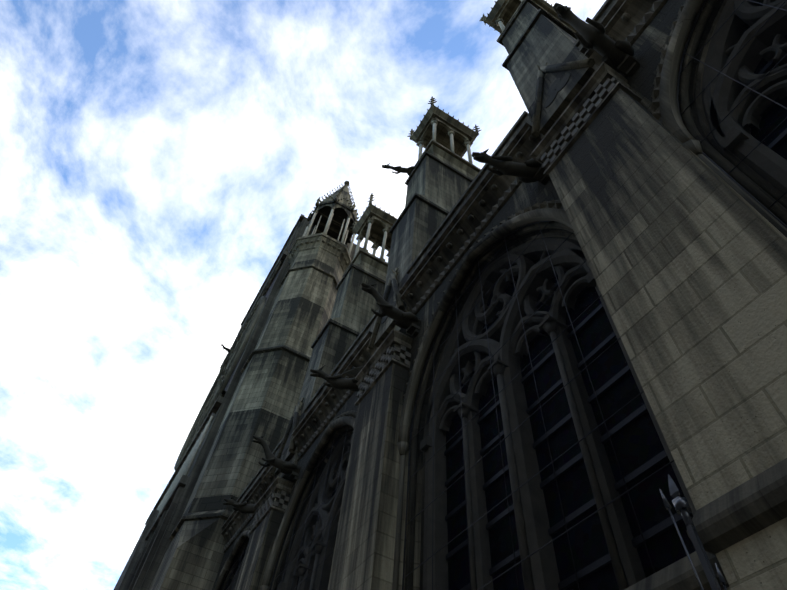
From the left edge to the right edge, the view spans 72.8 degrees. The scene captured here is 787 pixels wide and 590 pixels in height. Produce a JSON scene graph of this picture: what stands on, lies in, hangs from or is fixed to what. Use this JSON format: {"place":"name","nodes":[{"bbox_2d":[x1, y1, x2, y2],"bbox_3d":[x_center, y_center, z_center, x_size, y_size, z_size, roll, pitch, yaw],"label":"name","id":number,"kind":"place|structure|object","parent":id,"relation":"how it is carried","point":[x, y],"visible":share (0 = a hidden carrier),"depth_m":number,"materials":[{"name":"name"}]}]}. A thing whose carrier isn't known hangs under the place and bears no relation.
{"place":"outdoors","nodes":[
{"label":"outdoors","id":0,"kind":"place"},
{"bbox_2d":[0,0,605,589],"label":"sky","id":1,"kind":"structure","parent":0,"point":[159,159],"materials":[{"name":"white"}]},
{"bbox_2d":[659,474,726,589],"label":"fence","id":2,"kind":"object","parent":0,"point":[682,507],"visible":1,"depth_m":1.28,"materials":[{"name":"metal"}]},
{"label":"ground","id":3,"kind":"structure","parent":0,"visible":0},
{"bbox_2d":[149,181,358,589],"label":"tower","id":4,"kind":"structure","parent":3,"relation":"on","point":[265,398],"depth_m":25.11,"materials":[{"name":"stone"}]},
{"bbox_2d":[156,209,354,518],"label":"turret columns","id":5,"kind":"structure","parent":4,"relation":"attached to","point":[186,466],"depth_m":28.85,"materials":[{"name":"grey stone"}]},
{"bbox_2d":[212,0,786,589],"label":"chapel wall","id":6,"kind":"structure","parent":3,"relation":"on","point":[684,248],"depth_m":5.14,"materials":[{"name":"stone"}]},
{"bbox_2d":[223,3,639,513],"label":"gargoyles","id":7,"kind":"object","parent":6,"relation":"attached to","point":[619,56],"visible":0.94,"depth_m":9.18,"materials":[{"name":"stone"}]},
{"bbox_2d":[223,0,662,551],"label":"checker frieze","id":8,"kind":"object","parent":6,"relation":"attached to","point":[582,117],"visible":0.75,"depth_m":10.89,"materials":[{"name":"stone"}]},
{"bbox_2d":[213,0,786,589],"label":"archivolts","id":9,"kind":"object","parent":6,"relation":"attached to","point":[691,138],"visible":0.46,"depth_m":8.27,"materials":[{"name":"stone"}]},
{"bbox_2d":[220,0,786,589],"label":"window iron","id":10,"kind":"object","parent":6,"relation":"attached to","point":[620,484],"visible":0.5,"depth_m":6.63,"materials":[{"name":"grey metal"}]},
{"bbox_2d":[221,0,786,589],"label":"cornice","id":11,"kind":"structure","parent":6,"relation":"attached to","point":[751,506],"depth_m":10.26,"materials":[{"name":"stone"}]},
{"bbox_2d":[222,13,630,539],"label":"cornice ornaments","id":12,"kind":"object","parent":11,"relation":"attached to","point":[624,17],"visible":0.77,"depth_m":11.98,"materials":[{"name":"stone"}]},
{"bbox_2d":[229,1,785,587],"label":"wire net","id":13,"kind":"object","parent":6,"relation":"attached to","point":[523,421],"visible":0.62,"depth_m":6.24,"materials":[{"name":"black metal"}]},
{"bbox_2d":[228,0,786,589],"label":"tracery","id":14,"kind":"object","parent":6,"relation":"attached to","point":[732,130],"depth_m":7.28,"materials":[{"name":"stone"}]},
{"bbox_2d":[296,2,786,589],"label":"glass","id":15,"kind":"object","parent":6,"relation":"attached to","point":[588,544],"depth_m":6.29,"materials":[{"name":"black glass"}]},
{"bbox_3d":[4.710,11.372,32.130,27.000,43.000,74.750,28,-57,-14],"label":"church body","id":16,"kind":"object","parent":3,"relation":"on","visible":0},
{"bbox_2d":[270,0,598,477],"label":"pinnacles","id":17,"kind":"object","parent":16,"relation":"on","point":[536,39],"visible":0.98,"depth_m":18.25,"materials":[{"name":"stone"}]},
{"bbox_2d":[282,73,569,454],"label":"gargoyles","id":18,"kind":"object","parent":17,"relation":"attached to","point":[557,86],"visible":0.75,"depth_m":10.36,"materials":[{"name":"stone"}]},
{"bbox_2d":[353,0,522,260],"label":"columns","id":19,"kind":"structure","parent":17,"relation":"on","point":[501,25],"depth_m":25.57,"materials":[{"name":"stone"}]},
{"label":"verge","id":20,"kind":"structure","parent":0,"visible":0},
{"bbox_2d":[114,214,361,589],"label":"tower wall","id":21,"kind":"structure","parent":20,"relation":"on","point":[145,558],"depth_m":25.83,"materials":[{"name":"stone"}]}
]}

